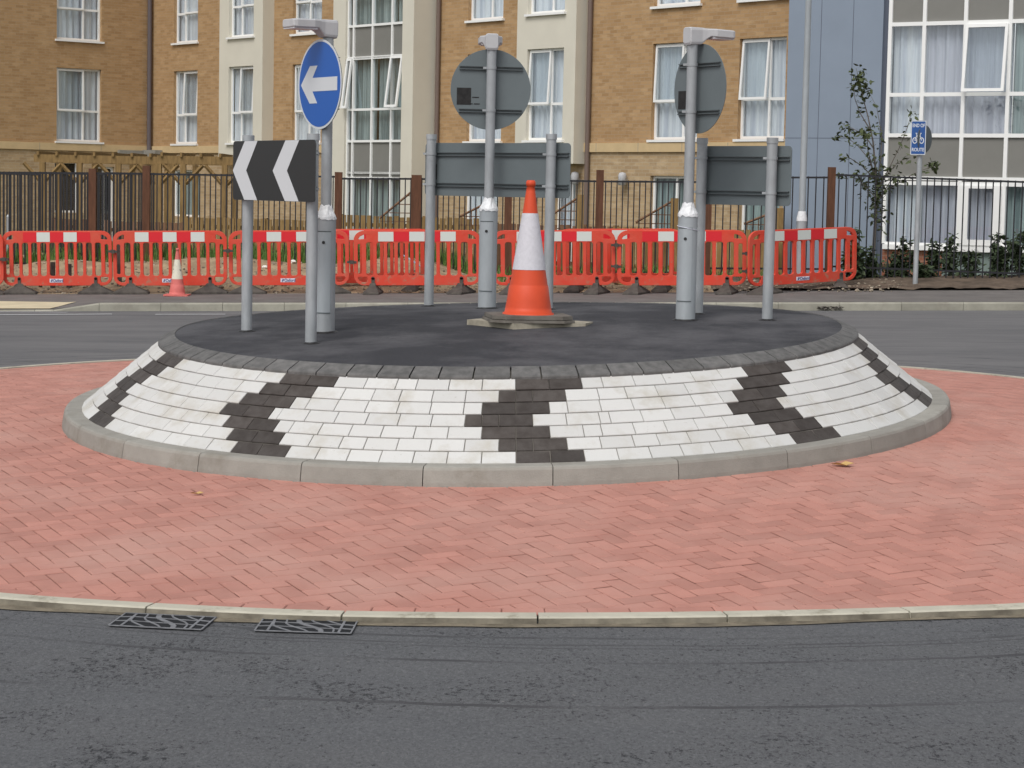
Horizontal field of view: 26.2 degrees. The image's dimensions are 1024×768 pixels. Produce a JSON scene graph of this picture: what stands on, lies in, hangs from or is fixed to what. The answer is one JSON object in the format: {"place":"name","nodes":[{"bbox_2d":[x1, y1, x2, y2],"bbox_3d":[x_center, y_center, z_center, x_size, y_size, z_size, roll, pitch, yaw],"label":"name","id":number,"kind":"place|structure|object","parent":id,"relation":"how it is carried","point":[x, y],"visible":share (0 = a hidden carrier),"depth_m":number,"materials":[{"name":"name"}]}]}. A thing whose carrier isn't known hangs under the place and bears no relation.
{"place":"outdoors","nodes":[
{"label":"outdoors","id":0,"kind":"place"},
{"bbox_2d":[0,252,713,293],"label":"verge soil","id":1,"kind":"structure","parent":0,"point":[155,289],"depth_m":36.17,"materials":[{"name":"brown soil"}]},
{"bbox_2d":[6,215,8,253],"bbox_3d":[-8.930,-2.610,38.936,0.070,0.782,0.070,1,5,0],"label":"marker post","id":2,"kind":"object","parent":1,"relation":"on","point":[7,226],"visible":0.6,"depth_m":38.90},
{"bbox_2d":[50,262,54,287],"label":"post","id":3,"kind":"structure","parent":1,"relation":"on","point":[52,268],"depth_m":35.56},
{"bbox_2d":[67,264,71,287],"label":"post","id":4,"kind":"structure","parent":1,"relation":"on","point":[70,269],"depth_m":35.56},
{"bbox_2d":[117,244,121,286],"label":"marker post","id":5,"kind":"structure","parent":1,"relation":"on","point":[118,264],"depth_m":35.55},
{"bbox_2d":[0,257,906,293],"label":"rubble","id":6,"kind":"object","parent":1,"relation":"on","point":[421,288],"visible":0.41,"depth_m":35.53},
{"bbox_2d":[6,239,893,287],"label":"lawn","id":7,"kind":"structure","parent":0,"point":[51,248],"depth_m":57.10,"materials":[{"name":"green plant"}]},
{"bbox_2d":[54,218,86,252],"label":"timber fence","id":8,"kind":"object","parent":7,"relation":"on","point":[69,229],"visible":0.15,"depth_m":51.68,"materials":[{"name":"brown wood"}]},
{"bbox_2d":[0,172,154,253],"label":"metal railing","id":9,"kind":"object","parent":7,"relation":"on","point":[70,204],"visible":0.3,"depth_m":39.17,"materials":[{"name":"black metal"}]},
{"bbox_2d":[23,151,172,252],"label":"pergola","id":10,"kind":"object","parent":7,"relation":"on","point":[96,160],"visible":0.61,"depth_m":49.25,"materials":[{"name":"brown wood"}]},
{"bbox_2d":[104,220,182,250],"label":"timber fence","id":11,"kind":"object","parent":7,"relation":"on","point":[170,227],"visible":0.17,"depth_m":46.57,"materials":[{"name":"brown wood"}]},
{"bbox_2d":[138,152,237,245],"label":"pergola","id":12,"kind":"object","parent":7,"relation":"on","point":[184,160],"visible":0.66,"depth_m":47.28,"materials":[{"name":"brown wood"}]},
{"bbox_2d":[184,216,304,253],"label":"timber fence","id":13,"kind":"object","parent":7,"relation":"on","point":[238,225],"visible":0.24,"depth_m":45.58,"materials":[{"name":"brown wood"}]},
{"bbox_2d":[0,0,788,272],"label":"apartment building","id":14,"kind":"structure","parent":7,"relation":"on","point":[92,76],"depth_m":53.28,"materials":[{"name":"brick"}]},
{"bbox_2d":[55,163,75,212],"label":"window","id":15,"kind":"structure","parent":14,"relation":"in","point":[71,166],"depth_m":61.49,"materials":[{"name":"glass"}]},
{"bbox_2d":[55,68,103,143],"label":"window","id":16,"kind":"structure","parent":14,"relation":"in","point":[78,90],"depth_m":61.44,"materials":[{"name":"glass"}]},
{"bbox_2d":[55,0,104,43],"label":"window","id":17,"kind":"structure","parent":14,"relation":"in","point":[77,20],"depth_m":61.23,"materials":[{"name":"glass"}]},
{"bbox_2d":[98,167,112,238],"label":"window","id":18,"kind":"structure","parent":14,"relation":"in","point":[110,169],"depth_m":62.20,"materials":[{"name":"plastic"}]},
{"bbox_2d":[170,70,197,145],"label":"window","id":19,"kind":"structure","parent":14,"relation":"in","point":[186,118],"depth_m":61.47,"materials":[{"name":"glass"}]},
{"bbox_2d":[171,0,198,44],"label":"window","id":20,"kind":"structure","parent":14,"relation":"in","point":[187,10],"depth_m":61.26,"materials":[{"name":"glass"}]},
{"bbox_2d":[175,170,198,216],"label":"window","id":21,"kind":"structure","parent":14,"relation":"in","point":[177,171],"depth_m":61.77,"materials":[{"name":"glass"}]},
{"bbox_2d":[225,66,252,144],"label":"window","id":22,"kind":"structure","parent":14,"relation":"in","point":[243,112],"depth_m":58.62,"materials":[{"name":"glass"}]},
{"bbox_2d":[226,0,254,39],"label":"window","id":23,"kind":"structure","parent":14,"relation":"in","point":[242,10],"depth_m":58.43,"materials":[{"name":"plastic"}]},
{"bbox_2d":[289,0,321,35],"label":"window","id":24,"kind":"structure","parent":14,"relation":"in","point":[307,9],"depth_m":56.66,"materials":[{"name":"plastic"}]},
{"bbox_2d":[295,64,321,144],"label":"window","id":25,"kind":"structure","parent":14,"relation":"in","point":[304,128],"depth_m":57.15,"materials":[{"name":"plastic"}]},
{"bbox_2d":[462,124,501,142],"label":"window","id":26,"kind":"structure","parent":14,"relation":"in","point":[478,134],"depth_m":51.51,"materials":[{"name":"glass"}]},
{"bbox_2d":[467,196,496,230],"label":"window","id":27,"kind":"structure","parent":14,"relation":"in","point":[478,198],"depth_m":51.79,"materials":[{"name":"glass"}]},
{"bbox_2d":[464,0,504,22],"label":"window","id":28,"kind":"structure","parent":14,"relation":"in","point":[482,10],"depth_m":51.11,"materials":[{"name":"plastic"}]},
{"bbox_2d":[521,48,563,142],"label":"window","id":29,"kind":"structure","parent":14,"relation":"in","point":[546,66],"depth_m":49.08,"materials":[{"name":"glass"}]},
{"bbox_2d":[524,0,566,16],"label":"window","id":30,"kind":"structure","parent":14,"relation":"in","point":[538,7],"depth_m":48.84,"materials":[{"name":"plastic"}]},
{"bbox_2d":[557,175,575,261],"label":"window","id":31,"kind":"structure","parent":14,"relation":"in","point":[562,200],"depth_m":49.23,"materials":[{"name":"glass"}]},
{"bbox_2d":[652,176,683,264],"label":"window","id":32,"kind":"structure","parent":14,"relation":"in","point":[655,178],"depth_m":46.79,"materials":[{"name":"plastic"}]},
{"bbox_2d":[646,43,696,141],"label":"window","id":33,"kind":"structure","parent":14,"relation":"in","point":[668,127],"depth_m":46.57,"materials":[{"name":"glass"}]},
{"bbox_2d":[650,0,701,8],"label":"window","id":34,"kind":"structure","parent":14,"relation":"in","point":[661,4],"depth_m":46.10,"materials":[{"name":"plastic"}]},
{"bbox_2d":[736,0,771,2],"bbox_3d":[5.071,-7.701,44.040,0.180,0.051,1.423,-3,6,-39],"label":"window","id":35,"kind":"structure","parent":14,"relation":"in","point":[737,1],"depth_m":44.27,"materials":[{"name":"plastic"}]},
{"bbox_2d":[732,37,786,141],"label":"window","id":36,"kind":"structure","parent":14,"relation":"in","point":[763,60],"depth_m":44.42,"materials":[{"name":"glass"}]},
{"bbox_2d":[742,205,778,232],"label":"window","id":37,"kind":"structure","parent":14,"relation":"in","point":[757,209],"depth_m":44.83,"materials":[{"name":"glass"}]},
{"bbox_2d":[379,192,409,242],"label":"trellis","id":38,"kind":"object","parent":7,"relation":"on","point":[395,205],"visible":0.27,"depth_m":43.36,"materials":[{"name":"brown wood"}]},
{"bbox_2d":[342,214,478,264],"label":"timber fence","id":39,"kind":"object","parent":7,"relation":"on","point":[407,224],"visible":0.2,"depth_m":44.35,"materials":[{"name":"brown wood"}]},
{"bbox_2d":[460,205,480,261],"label":"trellis","id":40,"kind":"object","parent":7,"relation":"on","point":[466,216],"visible":0.29,"depth_m":42.88,"materials":[{"name":"brown wood"}]},
{"bbox_2d":[0,166,1023,278],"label":"metal railing","id":41,"kind":"object","parent":7,"relation":"on","point":[416,181],"visible":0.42,"depth_m":37.13,"materials":[{"name":"black metal"}]},
{"bbox_2d":[497,222,612,268],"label":"timber fence","id":42,"kind":"object","parent":7,"relation":"on","point":[499,228],"visible":0.15,"depth_m":43.22,"materials":[{"name":"brown wood"}]},
{"bbox_2d":[555,195,583,265],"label":"trellis","id":43,"kind":"object","parent":7,"relation":"on","point":[579,206],"visible":0.38,"depth_m":42.33,"materials":[{"name":"brown wood"}]},
{"bbox_2d":[635,198,678,271],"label":"trellis","id":44,"kind":"object","parent":7,"relation":"on","point":[676,201],"visible":0.5,"depth_m":41.86,"materials":[{"name":"brown wood"}]},
{"bbox_2d":[613,225,782,274],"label":"timber fence","id":45,"kind":"object","parent":7,"relation":"on","point":[748,233],"visible":0.26,"depth_m":41.53,"materials":[{"name":"brown wood"}]},
{"bbox_2d":[744,208,783,274],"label":"trellis","id":46,"kind":"object","parent":7,"relation":"on","point":[780,213],"visible":0.35,"depth_m":41.36,"materials":[{"name":"brown wood"}]},
{"bbox_2d":[796,0,811,283],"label":"street lamp","id":47,"kind":"object","parent":7,"relation":"on","point":[801,220],"visible":0.85,"depth_m":35.93,"materials":[{"name":"grey metal"}]},
{"bbox_2d":[710,275,1023,289],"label":"planting bed","id":48,"kind":"object","parent":7,"relation":"on","point":[1007,282],"visible":0.45,"depth_m":36.02,"materials":[{"name":"soil"}]},
{"bbox_2d":[834,227,874,279],"bbox_3d":[5.727,-2.107,36.645,0.642,1.030,0.656,1,5,0],"label":"laurel shrub","id":49,"kind":"object","parent":48,"relation":"on","point":[860,261],"visible":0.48,"depth_m":36.58,"materials":[{"name":"green plant"}]},
{"bbox_2d":[860,245,900,277],"bbox_3d":[6.108,-2.009,37.258,1.033,0.719,0.529,2,5,7],"label":"laurel shrub","id":50,"kind":"object","parent":48,"relation":"on","point":[869,264],"visible":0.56,"depth_m":37.17,"materials":[{"name":"green plant"}]},
{"bbox_2d":[831,63,940,257],"bbox_3d":[6.353,-3.552,37.231,1.849,3.712,1.487,1,5,0],"label":"young tree","id":51,"kind":"object","parent":48,"relation":"on","point":[867,136],"visible":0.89,"depth_m":37.27,"materials":[{"name":"green plant"}]},
{"bbox_2d":[878,254,907,277],"bbox_3d":[6.605,-1.926,37.198,0.892,0.559,0.866,5,6,34],"label":"laurel shrub","id":52,"kind":"object","parent":48,"relation":"on","point":[891,273],"visible":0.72,"depth_m":37.27,"materials":[{"name":"green plant"}]},
{"bbox_2d":[890,236,920,276],"bbox_3d":[6.675,-2.130,37.398,0.566,0.811,0.595,1,5,0],"label":"laurel shrub","id":53,"kind":"object","parent":48,"relation":"on","point":[905,248],"visible":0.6,"depth_m":37.29,"materials":[{"name":"green plant"}]},
{"bbox_2d":[910,120,931,283],"bbox_3d":[6.702,-2.913,35.836,0.453,2.753,0.197,-2,6,-31],"label":"cycle route sign","id":54,"kind":"object","parent":48,"relation":"on","point":[921,138],"visible":0.99,"depth_m":35.77,"materials":[{"name":"blue metal"}]},
{"bbox_2d":[906,262,937,277],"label":"laurel shrub","id":55,"kind":"object","parent":48,"relation":"on","point":[926,272],"visible":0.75,"depth_m":36.75,"materials":[{"name":"green plant"}]},
{"bbox_2d":[925,238,954,276],"bbox_3d":[7.120,-2.100,37.363,0.733,0.783,0.520,5,6,37],"label":"laurel shrub","id":56,"kind":"object","parent":48,"relation":"on","point":[935,257],"visible":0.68,"depth_m":37.25,"materials":[{"name":"green plant"}]},
{"bbox_2d":[941,233,961,276],"bbox_3d":[7.591,-2.129,37.459,0.624,0.895,0.600,1,5,0],"label":"laurel shrub","id":57,"kind":"object","parent":48,"relation":"on","point":[949,253],"visible":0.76,"depth_m":37.46,"materials":[{"name":"green plant"}]},
{"bbox_2d":[951,250,986,276],"bbox_3d":[7.756,-2.001,37.201,0.667,0.557,0.644,-2,6,-33],"label":"laurel shrub","id":58,"kind":"object","parent":48,"relation":"on","point":[971,261],"visible":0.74,"depth_m":37.25,"materials":[{"name":"green plant"}]},
{"bbox_2d":[984,232,1020,276],"bbox_3d":[8.209,-2.138,37.203,0.916,0.873,0.625,6,7,41],"label":"laurel shrub","id":59,"kind":"object","parent":48,"relation":"on","point":[1000,257],"visible":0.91,"depth_m":37.12,"materials":[{"name":"green plant"}]},
{"bbox_2d":[988,231,1023,276],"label":"laurel shrub","id":60,"kind":"object","parent":48,"relation":"on","point":[1016,249],"visible":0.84,"depth_m":37.15,"materials":[{"name":"green plant"}]},
{"bbox_2d":[783,0,1023,275],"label":"clad building wing","id":61,"kind":"structure","parent":7,"relation":"on","point":[919,56],"depth_m":40.30,"materials":[{"name":"blue metal"}]},
{"bbox_2d":[0,189,921,309],"bbox_3d":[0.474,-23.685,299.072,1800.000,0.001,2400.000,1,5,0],"label":"ground","id":62,"kind":"structure","parent":0,"point":[335,302],"depth_m":45.91,"materials":[{"name":"brown soil"}]},
{"bbox_2d":[0,311,1023,767],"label":"road","id":63,"kind":"structure","parent":0,"point":[86,691],"depth_m":8.77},
{"bbox_2d":[0,314,46,314],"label":"road marking","id":64,"kind":"object","parent":63,"relation":"on","point":[23,314],"visible":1,"depth_m":30.72,"materials":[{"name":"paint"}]},
{"bbox_2d":[0,309,54,310],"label":"kerb","id":65,"kind":"structure","parent":63,"relation":"on","point":[29,310],"depth_m":32.56,"materials":[{"name":"grey concrete"}]},
{"bbox_2d":[108,612,216,629],"bbox_3d":[-1.556,1.057,9.796,0.425,0.012,0.264,2,5,7],"label":"gully grate","id":66,"kind":"object","parent":63,"relation":"on","point":[165,621],"visible":1,"depth_m":9.79,"materials":[{"name":"metal"}]},
{"bbox_2d":[254,618,357,633],"bbox_3d":[-0.913,1.074,9.762,0.431,0.011,0.250,1,5,3],"label":"gully grate","id":67,"kind":"object","parent":63,"relation":"on","point":[312,626],"visible":1,"depth_m":9.74,"materials":[{"name":"metal"}]},
{"bbox_2d":[62,302,950,487],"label":"roundabout island","id":68,"kind":"structure","parent":63,"relation":"on","point":[437,395],"depth_m":13.49,"materials":[{"name":"concrete"}]},
{"bbox_2d":[233,133,319,344],"bbox_3d":[-1.568,-0.946,14.894,0.134,1.483,1.223,-2,6,-33],"label":"chevron sign","id":69,"kind":"object","parent":68,"relation":"on","point":[276,170],"visible":0.95,"depth_m":14.75,"materials":[{"name":"black metal"}]},
{"bbox_2d":[283,18,341,333],"bbox_3d":[-1.365,-1.371,15.068,0.426,2.237,0.510,1,5,0],"label":"arrow sign","id":70,"kind":"object","parent":68,"relation":"on","point":[320,84],"visible":0.94,"depth_m":15.06,"materials":[{"name":"blue metal"}]},
{"bbox_2d":[317,231,330,313],"bbox_3d":[-1.298,-0.767,15.088,0.104,0.565,0.026,2,5,9],"label":"access door","id":71,"kind":"structure","parent":70,"relation":"in","point":[324,237],"depth_m":15.08,"materials":[{"name":"grey metal"}]},
{"bbox_2d":[451,33,530,308],"bbox_3d":[-0.168,-1.590,16.997,0.460,2.206,0.450,5,6,39],"label":"round sign","id":72,"kind":"object","parent":68,"relation":"on","point":[490,89],"visible":0.98,"depth_m":16.91,"materials":[{"name":"grey metal"}]},
{"bbox_2d":[479,221,492,291],"bbox_3d":[-0.202,-0.983,16.915,0.104,0.542,0.026,2,5,14],"label":"access door","id":73,"kind":"structure","parent":72,"relation":"in","point":[486,227],"depth_m":16.91,"materials":[{"name":"grey metal"}]},
{"bbox_2d":[423,134,570,309],"bbox_3d":[-0.173,-1.206,17.083,1.477,1.465,0.133,5,6,39],"label":"chevron sign","id":74,"kind":"object","parent":68,"relation":"on","point":[454,169],"visible":0.93,"depth_m":17.06,"materials":[{"name":"grey metal"}]},
{"bbox_2d":[467,318,592,328],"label":"base slab","id":75,"kind":"structure","parent":68,"relation":"on","point":[480,322],"depth_m":15.24,"materials":[{"name":"concrete"}]},
{"bbox_2d":[482,180,574,323],"bbox_3d":[0.122,-0.935,15.417,0.600,0.985,0.600,0,5,-9],"label":"traffic cone","id":76,"kind":"object","parent":75,"relation":"on","point":[528,299],"visible":1,"depth_m":15.33,"materials":[{"name":"plastic"}]},
{"bbox_2d":[672,27,734,320],"bbox_3d":[1.321,-1.440,15.650,0.450,2.170,0.450,2,5,14],"label":"round sign","id":77,"kind":"object","parent":68,"relation":"on","point":[700,86],"visible":0.97,"depth_m":15.57,"materials":[{"name":"grey metal"}]},
{"bbox_2d":[677,228,692,301],"bbox_3d":[1.225,-0.847,15.601,0.104,0.525,0.026,3,5,19],"label":"access door","id":78,"kind":"structure","parent":77,"relation":"in","point":[685,235],"depth_m":15.60,"materials":[{"name":"grey metal"}]},
{"bbox_2d":[694,137,791,320],"bbox_3d":[1.635,-1.076,15.880,0.134,1.398,0.855,-4,7,-44],"label":"chevron sign","id":79,"kind":"object","parent":68,"relation":"on","point":[745,175],"visible":0.95,"depth_m":15.86,"materials":[{"name":"grey metal"}]},
{"bbox_2d":[0,359,1023,623],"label":"apron kerb","id":80,"kind":"structure","parent":63,"relation":"on","point":[520,617],"depth_m":10.00,"materials":[{"name":"beige concrete"}]},
{"bbox_2d":[0,604,1023,626],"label":"road grime","id":81,"kind":"object","parent":63,"relation":"on","point":[13,607],"visible":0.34,"depth_m":9.96,"materials":[{"name":"grey concrete"}]},
{"bbox_2d":[99,302,1023,310],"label":"kerb","id":82,"kind":"structure","parent":63,"relation":"on","point":[919,306],"depth_m":32.53,"materials":[{"name":"grey concrete"}]},
{"bbox_2d":[817,305,843,309],"bbox_3d":[4.713,-1.125,32.467,0.417,0.074,0.129,1,5,0],"label":"grate","id":83,"kind":"object","parent":63,"relation":"on","point":[828,307],"visible":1,"depth_m":32.45,"materials":[{"name":"metal"}]},
{"bbox_2d":[0,361,1023,615],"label":"apron paving","id":84,"kind":"structure","parent":0,"point":[860,489],"depth_m":11.59,"materials":[{"name":"red brick"}]},
{"bbox_2d":[832,461,852,465],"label":"fallen leaf","id":85,"kind":"object","parent":84,"relation":"on","point":[846,463],"visible":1,"depth_m":13.21,"materials":[{"name":"plant"}]},
{"bbox_2d":[0,287,1023,308],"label":"pavement","id":86,"kind":"structure","parent":0,"point":[984,294],"depth_m":34.01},
{"bbox_2d":[0,234,4,294],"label":"plastic barrier","id":87,"kind":"object","parent":86,"relation":"on","point":[1,263],"visible":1,"depth_m":35.01,"materials":[{"name":"red plastic"}]},
{"bbox_2d":[0,301,72,307],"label":"crossing paving","id":88,"kind":"structure","parent":86,"relation":"on","point":[13,304],"depth_m":33.20,"materials":[{"name":"beige concrete"}]},
{"bbox_2d":[3,231,113,294],"bbox_3d":[-7.268,-1.943,35.127,1.780,1.009,0.240,0,5,0],"label":"plastic barrier","id":89,"kind":"object","parent":86,"relation":"on","point":[93,281],"visible":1,"depth_m":35.10,"materials":[{"name":"red plastic"}]},
{"bbox_2d":[53,303,99,310],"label":"kerb","id":90,"kind":"structure","parent":86,"relation":"on","point":[92,307],"depth_m":32.55,"materials":[{"name":"grey concrete"}]},
{"bbox_2d":[112,231,228,293],"bbox_3d":[-5.456,-1.942,35.073,1.846,1.009,0.240,0,5,0],"label":"plastic barrier","id":91,"kind":"object","parent":86,"relation":"on","point":[132,283],"visible":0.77,"depth_m":35.04,"materials":[{"name":"red plastic"}]},
{"bbox_2d":[108,250,117,252],"bbox_3d":[-6.358,-2.111,35.004,0.150,0.060,0.072,1,5,0],"label":"barrier clip","id":92,"kind":"object","parent":91,"relation":"attached to","point":[112,251],"visible":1,"depth_m":34.98,"materials":[{"name":"grey metal"}]},
{"bbox_2d":[163,248,190,295],"bbox_3d":[-5.273,-1.764,34.607,0.380,0.750,0.380,1,5,0],"label":"traffic cone","id":93,"kind":"object","parent":86,"relation":"on","point":[177,287],"visible":1,"depth_m":34.54,"materials":[{"name":"orange plastic"}]},
{"bbox_2d":[228,230,351,293],"bbox_3d":[-3.547,-1.947,35.069,1.972,1.009,0.407,0,5,0],"label":"plastic barrier","id":94,"kind":"object","parent":86,"relation":"on","point":[279,237],"visible":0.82,"depth_m":35.04,"materials":[{"name":"red plastic"}]},
{"bbox_2d":[335,229,424,291],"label":"plastic barrier","id":95,"kind":"object","parent":86,"relation":"on","point":[351,233],"visible":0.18,"depth_m":35.49,"materials":[{"name":"red plastic"}]},
{"bbox_2d":[354,230,478,294],"bbox_3d":[-1.510,-1.941,34.966,2.015,1.009,0.646,0,5,0],"label":"plastic barrier","id":96,"kind":"object","parent":86,"relation":"on","point":[417,237],"visible":0.87,"depth_m":34.93,"materials":[{"name":"red plastic"}]},
{"bbox_2d":[496,230,614,294],"bbox_3d":[0.668,-1.936,34.862,1.941,1.009,0.646,0,5,0],"label":"plastic barrier","id":97,"kind":"object","parent":86,"relation":"on","point":[594,279],"visible":0.66,"depth_m":34.83,"materials":[{"name":"red plastic"}]},
{"bbox_2d":[557,229,676,291],"bbox_3d":[1.729,-1.994,35.357,2.015,1.009,0.642,0,5,0],"label":"plastic barrier","id":98,"kind":"object","parent":86,"relation":"on","point":[580,288],"visible":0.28,"depth_m":35.33,"materials":[{"name":"red plastic"}]},
{"bbox_2d":[617,230,746,294],"bbox_3d":[2.687,-1.931,34.759,2.048,1.009,0.646,0,5,0],"label":"plastic barrier","id":99,"kind":"object","parent":86,"relation":"on","point":[670,237],"visible":0.85,"depth_m":34.73,"materials":[{"name":"red plastic"}]},
{"bbox_2d":[611,264,620,267],"bbox_3d":[1.649,-1.861,34.761,0.150,0.060,0.072,1,5,0],"label":"barrier clip","id":100,"kind":"object","parent":99,"relation":"attached to","point":[616,266],"visible":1,"depth_m":34.74,"materials":[{"name":"black plastic"}]},
{"bbox_2d":[746,227,856,294],"bbox_3d":[4.645,-1.982,35.177,2.486,1.009,0.619,-5,8,-38],"label":"plastic barrier","id":101,"kind":"object","parent":86,"relation":"on","point":[811,235],"visible":0.94,"depth_m":35.19,"materials":[{"name":"red plastic"}]}
]}

